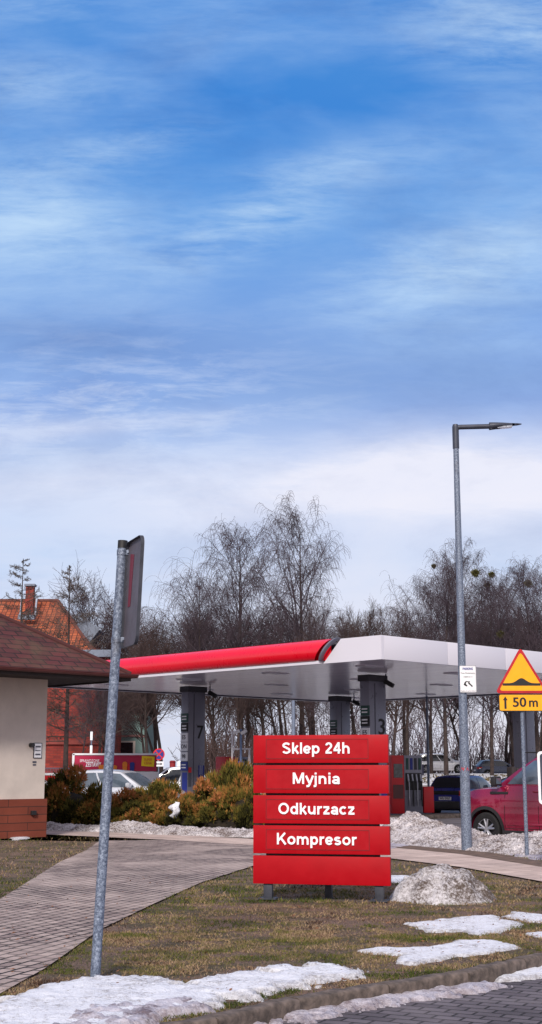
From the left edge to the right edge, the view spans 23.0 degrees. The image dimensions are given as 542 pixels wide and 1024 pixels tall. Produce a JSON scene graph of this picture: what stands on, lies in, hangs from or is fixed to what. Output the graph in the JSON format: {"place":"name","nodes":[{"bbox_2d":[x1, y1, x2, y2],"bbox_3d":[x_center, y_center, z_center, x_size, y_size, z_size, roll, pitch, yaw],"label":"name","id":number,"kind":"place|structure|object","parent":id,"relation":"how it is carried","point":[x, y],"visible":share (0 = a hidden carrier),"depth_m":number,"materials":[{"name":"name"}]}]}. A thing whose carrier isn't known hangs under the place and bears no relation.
{"place":"outdoors","nodes":[
{"label":"outdoors","id":0,"kind":"place"},
{"bbox_2d":[0,840,265,992],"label":"path","id":1,"kind":"structure","parent":0,"point":[180,865],"depth_m":19.05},
{"bbox_2d":[3,810,460,840],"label":"forecourt asphalt","id":2,"kind":"structure","parent":0,"point":[454,821],"depth_m":34.20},
{"bbox_2d":[72,753,158,780],"bbox_3d":[-6.890,11.905,58.830,3.840,2.468,0.200,0,-11,0],"label":"promo banner","id":3,"kind":"object","parent":2,"relation":"on","point":[132,761],"visible":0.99,"depth_m":58.94,"materials":[{"name":"red plastic"}]},
{"bbox_2d":[80,769,184,797],"bbox_3d":[-5.239,9.957,47.373,4.570,1.610,2.097,-5,-12,24],"label":"parked car","id":4,"kind":"object","parent":2,"relation":"on","point":[127,779],"visible":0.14,"depth_m":46.88,"materials":[{"name":"silver paint"}]},
{"bbox_2d":[231,729,250,765],"bbox_3d":[-1.074,9.613,49.062,0.778,3.209,0.250,0,-11,0],"label":"service rack","id":5,"kind":"object","parent":2,"relation":"on","point":[240,731],"visible":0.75,"depth_m":49.22,"materials":[{"name":"white metal"}]},
{"bbox_2d":[48,635,541,795],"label":"station canopy","id":6,"kind":"object","parent":2,"relation":"on","point":[340,674],"visible":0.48,"depth_m":47.52,"materials":[{"name":"metal"}]},
{"bbox_2d":[390,813,460,818],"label":"pump island","id":7,"kind":"structure","parent":2,"relation":"on","point":[441,815],"depth_m":47.82,"materials":[{"name":"concrete"}]},
{"bbox_2d":[387,755,433,813],"bbox_3d":[5.149,10.072,49.307,1.730,2.100,0.692,4,-12,-20],"label":"fuel dispenser","id":8,"kind":"object","parent":7,"relation":"on","point":[409,792],"visible":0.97,"depth_m":49.02,"materials":[{"name":"red metal"}]},
{"bbox_2d":[426,696,429,785],"bbox_3d":[7.182,10.630,61.094,0.120,6.193,0.120,0,-11,0],"label":"mast","id":9,"kind":"object","parent":2,"relation":"on","point":[428,772],"visible":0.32,"depth_m":61.06,"materials":[{"name":"metal"}]},
{"bbox_2d":[430,774,496,812],"bbox_3d":[7.755,11.169,52.732,2.053,1.550,4.024,-7,-13,32],"label":"parked car","id":10,"kind":"object","parent":2,"relation":"on","point":[446,792],"visible":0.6,"depth_m":51.26,"materials":[{"name":"blue paint"}]},
{"bbox_2d":[470,752,541,834],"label":"parked suv","id":11,"kind":"object","parent":2,"relation":"on","point":[497,810],"visible":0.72,"depth_m":30.58,"materials":[{"name":"paint"}]},
{"bbox_2d":[216,757,247,774],"bbox_3d":[-1.391,11.037,54.282,1.730,2.100,0.692,11,-15,-43],"label":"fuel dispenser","id":12,"kind":"object","parent":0,"point":[220,761],"visible":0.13,"depth_m":53.93,"materials":[{"name":"red metal"}]},
{"bbox_2d":[0,768,541,1022],"bbox_3d":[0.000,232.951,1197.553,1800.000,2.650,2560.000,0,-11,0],"label":"ground","id":13,"kind":"structure","parent":0,"point":[111,928],"depth_m":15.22,"materials":[{"name":"plant"}]},
{"bbox_2d":[0,559,65,734],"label":"larch tree","id":14,"kind":"object","parent":13,"relation":"on","point":[23,615],"visible":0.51,"depth_m":82.55,"materials":[{"name":"brown plant"}]},
{"bbox_2d":[47,801,66,823],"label":"juniper shrub","id":15,"kind":"object","parent":13,"relation":"on","point":[55,819],"visible":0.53,"depth_m":39.24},
{"bbox_2d":[0,584,121,772],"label":"brick building","id":16,"kind":"structure","parent":13,"relation":"on","point":[54,755],"depth_m":95.09,"materials":[{"name":"brick"}]},
{"bbox_2d":[0,613,138,838],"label":"kiosk building","id":17,"kind":"structure","parent":13,"relation":"on","point":[35,664],"depth_m":34.45,"materials":[{"name":"paint"}]},
{"bbox_2d":[44,763,101,824],"bbox_3d":[-5.967,8.588,40.128,2.839,2.140,2.722,10,-15,-41],"label":"juniper shrub","id":18,"kind":"object","parent":13,"relation":"on","point":[59,787],"visible":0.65,"depth_m":39.68,"materials":[{"name":"plant"}]},
{"bbox_2d":[35,565,131,773],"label":"larch tree","id":19,"kind":"object","parent":13,"relation":"on","point":[66,711],"visible":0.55,"depth_m":85.16,"materials":[{"name":"brown plant"}]},
{"bbox_2d":[55,689,119,752],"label":"bare tree","id":20,"kind":"object","parent":13,"relation":"on","point":[90,710],"visible":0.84,"depth_m":82.80,"materials":[{"name":"brown plant"}]},
{"bbox_2d":[38,559,144,658],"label":"bare tree","id":21,"kind":"object","parent":13,"relation":"on","point":[82,603],"visible":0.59,"depth_m":101.67,"materials":[{"name":"brown plant"}]},
{"bbox_2d":[68,799,120,824],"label":"juniper shrub","id":22,"kind":"object","parent":13,"relation":"on","point":[84,819],"visible":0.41,"depth_m":38.71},
{"bbox_2d":[70,659,151,752],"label":"bare tree","id":23,"kind":"object","parent":13,"relation":"on","point":[119,704],"visible":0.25,"depth_m":85.93,"materials":[{"name":"brown plant"}]},
{"bbox_2d":[70,587,161,659],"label":"bare tree","id":24,"kind":"object","parent":13,"relation":"on","point":[112,610],"visible":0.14,"depth_m":107.47,"materials":[{"name":"brown plant"}]},
{"bbox_2d":[90,535,144,976],"bbox_3d":[-1.220,2.120,11.221,0.252,3.883,0.645,9,-14,-39],"label":"sign post","id":25,"kind":"object","parent":13,"relation":"on","point":[128,590],"visible":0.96,"depth_m":11.40,"materials":[{"name":"metal"}]},
{"bbox_2d":[84,787,160,824],"bbox_3d":[-4.157,8.708,39.026,2.722,1.387,2.839,3,-11,-13],"label":"juniper shrub","id":26,"kind":"object","parent":13,"relation":"on","point":[133,798],"visible":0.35,"depth_m":38.69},
{"bbox_2d":[91,592,164,655],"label":"bare tree","id":27,"kind":"object","parent":13,"relation":"on","point":[112,619],"visible":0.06,"depth_m":111.50,"materials":[{"name":"brown plant"}]},
{"bbox_2d":[53,996,219,1023],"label":"snow patch","id":28,"kind":"object","parent":13,"relation":"on","point":[150,1012],"visible":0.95,"depth_m":9.36,"materials":[{"name":"snow"}]},
{"bbox_2d":[110,800,163,825],"bbox_3d":[-3.544,8.736,38.171,1.900,0.993,1.534,6,-12,-27],"label":"juniper shrub","id":29,"kind":"object","parent":13,"relation":"on","point":[134,815],"visible":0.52,"depth_m":37.83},
{"bbox_2d":[93,631,181,772],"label":"bare tree","id":30,"kind":"object","parent":13,"relation":"on","point":[157,734],"visible":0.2,"depth_m":93.02,"materials":[{"name":"brown plant"}]},
{"bbox_2d":[99,610,182,771],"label":"bare tree","id":31,"kind":"object","parent":13,"relation":"on","point":[153,635],"visible":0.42,"depth_m":94.08,"materials":[{"name":"brown plant"}]},
{"bbox_2d":[121,694,160,771],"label":"plastered house","id":32,"kind":"structure","parent":13,"relation":"on","point":[131,745],"depth_m":104.50,"materials":[{"name":"green paint"}]},
{"bbox_2d":[121,741,134,752],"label":"window","id":33,"kind":"structure","parent":32,"relation":"in","point":[128,746],"depth_m":104.32,"materials":[{"name":"black glass"}]},
{"bbox_2d":[104,635,181,771],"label":"bare tree","id":34,"kind":"object","parent":13,"relation":"on","point":[144,722],"visible":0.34,"depth_m":89.78,"materials":[{"name":"brown plant"}]},
{"bbox_2d":[46,820,252,837],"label":"snow bank","id":35,"kind":"structure","parent":13,"relation":"on","point":[132,826],"depth_m":35.99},
{"bbox_2d":[134,777,183,804],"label":"juniper shrub","id":36,"kind":"object","parent":13,"relation":"on","point":[163,789],"visible":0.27,"depth_m":40.87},
{"bbox_2d":[153,748,164,771],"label":"no stopping sign","id":37,"kind":"object","parent":13,"relation":"on","point":[161,754],"visible":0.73,"depth_m":70.79,"materials":[{"name":"metal"}]},
{"bbox_2d":[145,795,215,825],"bbox_3d":[-2.679,8.673,38.258,2.298,1.109,2.108,9,-14,-38],"label":"juniper shrub","id":38,"kind":"object","parent":13,"relation":"on","point":[159,818],"visible":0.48,"depth_m":37.58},
{"bbox_2d":[168,802,179,818],"bbox_3d":[-2.713,8.350,37.292,0.368,0.480,0.240,0,-11,0],"label":"snow lump","id":39,"kind":"object","parent":38,"relation":"on","point":[174,808],"visible":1,"depth_m":37.22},
{"bbox_2d":[141,603,220,746],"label":"bare tree","id":40,"kind":"object","parent":13,"relation":"on","point":[190,645],"visible":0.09,"depth_m":110.99,"materials":[{"name":"brown plant"}]},
{"bbox_2d":[159,767,204,785],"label":"parked car","id":41,"kind":"object","parent":13,"relation":"on","point":[170,773],"visible":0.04,"depth_m":71.91,"materials":[{"name":"silver paint"}]},
{"bbox_2d":[0,961,368,1023],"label":"snow strip","id":42,"kind":"object","parent":13,"relation":"on","point":[51,1003],"visible":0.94,"depth_m":10.23,"materials":[{"name":"snow"}]},
{"bbox_2d":[159,1015,217,1023],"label":"kerbstone","id":43,"kind":"object","parent":13,"relation":"on","point":[204,1019],"visible":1,"depth_m":9.17,"materials":[{"name":"concrete"}]},
{"bbox_2d":[158,604,224,703],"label":"bare tree","id":44,"kind":"object","parent":13,"relation":"on","point":[189,638],"visible":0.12,"depth_m":110.68,"materials":[{"name":"brown plant"}]},
{"bbox_2d":[126,568,270,721],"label":"birch tree","id":45,"kind":"object","parent":13,"relation":"on","point":[205,598],"visible":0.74,"depth_m":97.75,"materials":[{"name":"brown plant"}]},
{"bbox_2d":[179,775,227,807],"bbox_3d":[-1.946,8.568,39.066,2.081,1.721,2.171,7,-13,-32],"label":"juniper shrub","id":46,"kind":"object","parent":13,"relation":"on","point":[203,787],"visible":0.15,"depth_m":39.06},
{"bbox_2d":[182,790,236,827],"bbox_3d":[-1.382,8.450,37.463,2.241,1.284,2.338,11,-15,-44],"label":"juniper shrub","id":47,"kind":"object","parent":13,"relation":"on","point":[203,815],"visible":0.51,"depth_m":36.91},
{"bbox_2d":[179,696,242,762],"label":"bare tree","id":48,"kind":"object","parent":13,"relation":"on","point":[213,700],"visible":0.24,"depth_m":92.12,"materials":[{"name":"brown plant"}]},
{"bbox_2d":[204,757,252,802],"bbox_3d":[-1.128,8.538,40.155,2.045,2.373,2.533,2,-11,-10],"label":"juniper shrub","id":49,"kind":"object","parent":13,"relation":"on","point":[234,773],"visible":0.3,"depth_m":39.99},
{"bbox_2d":[216,779,265,828],"bbox_3d":[-0.662,8.248,37.177,1.546,1.588,1.685,10,-14,-40],"label":"juniper shrub","id":50,"kind":"object","parent":13,"relation":"on","point":[241,816],"visible":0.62,"depth_m":36.75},
{"bbox_2d":[168,719,314,783],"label":"undergrowth","id":51,"kind":"object","parent":13,"relation":"on","point":[220,752],"visible":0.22,"depth_m":88.50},
{"bbox_2d":[213,697,271,755],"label":"bare tree","id":52,"kind":"object","parent":13,"relation":"on","point":[238,707],"visible":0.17,"depth_m":92.21,"materials":[{"name":"brown plant"}]},
{"bbox_2d":[140,514,353,743],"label":"birch tree","id":53,"kind":"object","parent":13,"relation":"on","point":[227,537],"visible":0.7,"depth_m":104.00,"materials":[{"name":"brown plant"}]},
{"bbox_2d":[214,602,279,753],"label":"bare tree","id":54,"kind":"object","parent":13,"relation":"on","point":[247,732],"visible":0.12,"depth_m":110.84,"materials":[{"name":"brown plant"}]},
{"bbox_2d":[206,997,299,1023],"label":"kerbstone","id":55,"kind":"object","parent":13,"relation":"on","point":[267,1011],"visible":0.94,"depth_m":9.66,"materials":[{"name":"concrete"}]},
{"bbox_2d":[223,698,296,739],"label":"bare tree","id":56,"kind":"object","parent":13,"relation":"on","point":[260,711],"visible":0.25,"depth_m":94.41,"materials":[{"name":"brown plant"}]},
{"bbox_2d":[3,876,540,994],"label":"leaf litter","id":57,"kind":"object","parent":13,"relation":"on","point":[232,930],"visible":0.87,"depth_m":13.73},
{"bbox_2d":[200,490,357,734],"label":"birch tree","id":58,"kind":"object","parent":13,"relation":"on","point":[291,618],"visible":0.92,"depth_m":99.02,"materials":[{"name":"brown plant"}]},
{"bbox_2d":[243,613,317,734],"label":"bare tree","id":59,"kind":"object","parent":13,"relation":"on","point":[280,721],"visible":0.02,"depth_m":107.89,"materials":[{"name":"brown plant"}]},
{"bbox_2d":[245,604,330,734],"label":"bare tree","id":60,"kind":"object","parent":13,"relation":"on","point":[285,725],"visible":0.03,"depth_m":125.43,"materials":[{"name":"brown plant"}]},
{"bbox_2d":[46,831,541,880],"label":"walkway","id":61,"kind":"structure","parent":13,"relation":"on","point":[526,871],"depth_m":26.52,"materials":[{"name":"concrete"}]},
{"bbox_2d":[537,751,541,803],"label":"info sign","id":62,"kind":"object","parent":61,"relation":"on","point":[539,760],"visible":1,"depth_m":24.52,"materials":[{"name":"white paint"}]},
{"bbox_2d":[260,629,329,734],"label":"bare tree","id":63,"kind":"object","parent":13,"relation":"on","point":[304,719],"visible":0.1,"depth_m":93.49,"materials":[{"name":"brown plant"}]},
{"bbox_2d":[273,591,345,731],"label":"bare tree","id":64,"kind":"object","parent":13,"relation":"on","point":[310,615],"visible":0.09,"depth_m":120.12,"materials":[{"name":"brown plant"}]},
{"bbox_2d":[280,601,346,734],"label":"bare tree","id":65,"kind":"object","parent":13,"relation":"on","point":[313,721],"visible":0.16,"depth_m":114.71,"materials":[{"name":"brown plant"}]},
{"bbox_2d":[253,735,390,902],"bbox_3d":[0.708,4.127,18.001,1.850,2.191,0.480,-3,-11,13],"label":"service sign","id":66,"kind":"object","parent":13,"relation":"on","point":[321,808],"visible":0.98,"depth_m":17.82,"materials":[{"name":"metal"}]},
{"bbox_2d":[301,626,359,727],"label":"bare tree","id":67,"kind":"object","parent":13,"relation":"on","point":[316,711],"visible":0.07,"depth_m":89.98,"materials":[{"name":"brown plant"}]},
{"bbox_2d":[305,631,367,734],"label":"bare tree","id":68,"kind":"object","parent":13,"relation":"on","point":[353,722],"visible":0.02,"depth_m":112.86,"materials":[{"name":"brown plant"}]},
{"bbox_2d":[304,611,369,713],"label":"bare tree","id":69,"kind":"object","parent":13,"relation":"on","point":[356,634],"visible":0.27,"depth_m":111.16,"materials":[{"name":"brown plant"}]},
{"bbox_2d":[288,983,388,1009],"bbox_3d":[0.532,3.864,10.392,0.988,0.274,0.162,10,-14,-42],"label":"kerbstone","id":70,"kind":"object","parent":13,"relation":"on","point":[332,996],"visible":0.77,"depth_m":10.35,"materials":[{"name":"concrete"}]},
{"bbox_2d":[325,605,389,638],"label":"bare tree","id":71,"kind":"object","parent":13,"relation":"on","point":[348,614],"visible":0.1,"depth_m":126.77,"materials":[{"name":"brown plant"}]},
{"bbox_2d":[328,596,396,637],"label":"bare tree","id":72,"kind":"object","parent":13,"relation":"on","point":[370,617],"visible":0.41,"depth_m":115.46,"materials":[{"name":"brown plant"}]},
{"bbox_2d":[342,602,400,718],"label":"bare tree","id":73,"kind":"object","parent":13,"relation":"on","point":[381,616],"visible":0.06,"depth_m":121.51,"materials":[{"name":"brown plant"}]},
{"bbox_2d":[205,698,540,771],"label":"wood","id":74,"kind":"object","parent":13,"relation":"on","point":[437,743],"visible":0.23,"depth_m":156.19,"materials":[{"name":"plant"}]},
{"bbox_2d":[244,742,510,772],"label":"undergrowth","id":75,"kind":"object","parent":13,"relation":"on","point":[471,755],"visible":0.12,"depth_m":125.22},
{"bbox_2d":[363,599,436,754],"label":"bare tree","id":76,"kind":"object","parent":13,"relation":"on","point":[404,725],"visible":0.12,"depth_m":125.12,"materials":[{"name":"brown plant"}]},
{"bbox_2d":[367,614,441,754],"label":"bare tree","id":77,"kind":"object","parent":13,"relation":"on","point":[407,731],"visible":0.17,"depth_m":107.69,"materials":[{"name":"brown plant"}]},
{"bbox_2d":[386,699,439,754],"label":"bare tree","id":78,"kind":"object","parent":13,"relation":"on","point":[396,714],"visible":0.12,"depth_m":95.18,"materials":[{"name":"brown plant"}]},
{"bbox_2d":[391,615,434,772],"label":"bare tree","id":79,"kind":"object","parent":13,"relation":"on","point":[419,699],"visible":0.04,"depth_m":123.89,"materials":[{"name":"brown plant"}]},
{"bbox_2d":[378,970,468,993],"bbox_3d":[1.270,3.995,11.052,0.987,0.272,0.163,10,-14,-42],"label":"kerbstone","id":80,"kind":"object","parent":13,"relation":"on","point":[434,980],"visible":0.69,"depth_m":11.02,"materials":[{"name":"concrete"}]},
{"bbox_2d":[380,574,478,773],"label":"birch tree","id":81,"kind":"object","parent":13,"relation":"on","point":[430,723],"visible":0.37,"depth_m":109.21,"materials":[{"name":"brown plant"}]},
{"bbox_2d":[357,939,520,965],"bbox_3d":[1.679,4.202,12.746,1.885,0.054,1.164,7,-13,-33],"label":"snow patch","id":82,"kind":"object","parent":13,"relation":"on","point":[424,954],"visible":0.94,"depth_m":12.66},
{"bbox_2d":[420,753,459,772],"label":"parked car","id":83,"kind":"object","parent":13,"relation":"on","point":[438,761],"visible":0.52,"depth_m":115.12,"materials":[{"name":"white paint"}]},
{"bbox_2d":[389,863,496,904],"bbox_3d":[2.300,4.982,17.929,2.300,0.485,2.000,0,-11,0],"label":"snow mound","id":84,"kind":"object","parent":13,"relation":"on","point":[444,884],"visible":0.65,"depth_m":17.56,"materials":[{"name":"snow"}]},
{"bbox_2d":[416,621,481,773],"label":"bare tree","id":85,"kind":"object","parent":13,"relation":"on","point":[456,706],"visible":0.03,"depth_m":112.47,"materials":[{"name":"brown plant"}]},
{"bbox_2d":[379,548,522,774],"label":"birch tree","id":86,"kind":"object","parent":13,"relation":"on","point":[449,593],"visible":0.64,"depth_m":103.39,"materials":[{"name":"brown plant"}]},
{"bbox_2d":[397,538,516,710],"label":"birch tree","id":87,"kind":"object","parent":13,"relation":"on","point":[478,556],"visible":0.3,"depth_m":116.06,"materials":[{"name":"brown plant"}]},
{"bbox_2d":[380,811,541,854],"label":"snow bank","id":88,"kind":"structure","parent":13,"relation":"on","point":[414,828],"depth_m":30.11,"materials":[{"name":"snow"}]},
{"bbox_2d":[403,915,523,935],"bbox_3d":[2.276,4.633,14.975,1.363,0.056,1.880,-9,-14,40],"label":"snow patch","id":89,"kind":"object","parent":13,"relation":"on","point":[480,923],"visible":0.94,"depth_m":14.78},
{"bbox_2d":[391,843,541,859],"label":"snow patch","id":90,"kind":"object","parent":13,"relation":"on","point":[531,856],"visible":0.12,"depth_m":26.77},
{"bbox_2d":[391,845,541,865],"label":"soil strip","id":91,"kind":"object","parent":13,"relation":"on","point":[506,858],"visible":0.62,"depth_m":27.05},
{"bbox_2d":[456,619,497,758],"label":"bare tree","id":92,"kind":"object","parent":13,"relation":"on","point":[483,715],"visible":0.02,"depth_m":128.84,"materials":[{"name":"brown plant"}]},
{"bbox_2d":[457,616,513,766],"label":"bare tree","id":93,"kind":"object","parent":13,"relation":"on","point":[510,733],"visible":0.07,"depth_m":109.71,"materials":[{"name":"brown plant"}]},
{"bbox_2d":[452,422,520,849],"bbox_3d":[4.898,2.714,29.464,1.622,9.691,0.236,0,-11,0],"label":"street lamp","id":94,"kind":"object","parent":13,"relation":"on","point":[466,825],"visible":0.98,"depth_m":29.37,"materials":[{"name":"metal"}]},
{"bbox_2d":[459,666,476,692],"bbox_3d":[4.313,3.662,29.191,0.360,0.587,0.065,-1,-11,4],"label":"parking notice","id":95,"kind":"object","parent":94,"relation":"attached to","point":[467,679],"visible":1,"depth_m":29.16,"materials":[{"name":"white paint"}]},
{"bbox_2d":[439,565,541,775],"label":"birch tree","id":96,"kind":"object","parent":13,"relation":"on","point":[492,698],"visible":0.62,"depth_m":103.47,"materials":[{"name":"brown plant"}]},
{"bbox_2d":[458,958,525,981],"bbox_3d":[1.952,4.130,11.767,0.162,0.274,0.988,-9,-14,38],"label":"kerbstone","id":97,"kind":"object","parent":13,"relation":"on","point":[492,971],"visible":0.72,"depth_m":11.70,"materials":[{"name":"concrete"}]},
{"bbox_2d":[473,760,510,772],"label":"parked car","id":98,"kind":"object","parent":13,"relation":"on","point":[483,766],"visible":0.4,"depth_m":117.99,"materials":[{"name":"paint"}]},
{"bbox_2d":[463,551,541,755],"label":"birch tree","id":99,"kind":"object","parent":13,"relation":"on","point":[518,579],"visible":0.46,"depth_m":108.04,"materials":[{"name":"brown plant"}]},
{"bbox_2d":[465,569,541,766],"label":"birch tree","id":100,"kind":"object","parent":13,"relation":"on","point":[511,720],"visible":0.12,"depth_m":113.39,"materials":[{"name":"brown plant"}]},
{"bbox_2d":[488,612,541,750],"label":"bare tree","id":101,"kind":"object","parent":13,"relation":"on","point":[522,640],"visible":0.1,"depth_m":108.06,"materials":[{"name":"brown plant"}]},
{"bbox_2d":[490,569,541,714],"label":"birch tree","id":102,"kind":"object","parent":13,"relation":"on","point":[533,618],"visible":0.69,"depth_m":103.91,"materials":[{"name":"brown plant"}]},
{"bbox_2d":[494,616,539,763],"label":"bare tree","id":103,"kind":"object","parent":13,"relation":"on","point":[507,756],"visible":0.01,"depth_m":121.50,"materials":[{"name":"brown plant"}]},
{"bbox_2d":[497,649,541,854],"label":"warning sign","id":104,"kind":"object","parent":13,"relation":"on","point":[521,677],"visible":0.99,"depth_m":27.38,"materials":[{"name":"metal"}]},
{"bbox_2d":[501,911,541,922],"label":"snow patch","id":105,"kind":"object","parent":13,"relation":"on","point":[533,917],"visible":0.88,"depth_m":15.64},
{"bbox_2d":[514,953,541,968],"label":"kerbstone","id":106,"kind":"object","parent":13,"relation":"on","point":[533,960],"visible":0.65,"depth_m":12.24,"materials":[{"name":"concrete"}]},
{"bbox_2d":[0,0,541,767],"label":"sky","id":107,"kind":"structure","parent":0,"point":[252,252],"materials":[{"name":"blue"}]},
{"bbox_2d":[283,979,541,1023],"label":"road","id":108,"kind":"structure","parent":0,"point":[520,1002],"depth_m":10.20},
{"bbox_2d":[253,980,512,1023],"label":"snow strip","id":109,"kind":"object","parent":108,"relation":"on","point":[374,1003],"visible":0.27,"depth_m":10.45,"materials":[{"name":"snow"}]},
{"bbox_2d":[495,966,541,982],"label":"snow patch","id":110,"kind":"object","parent":108,"relation":"on","point":[534,973],"visible":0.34,"depth_m":11.77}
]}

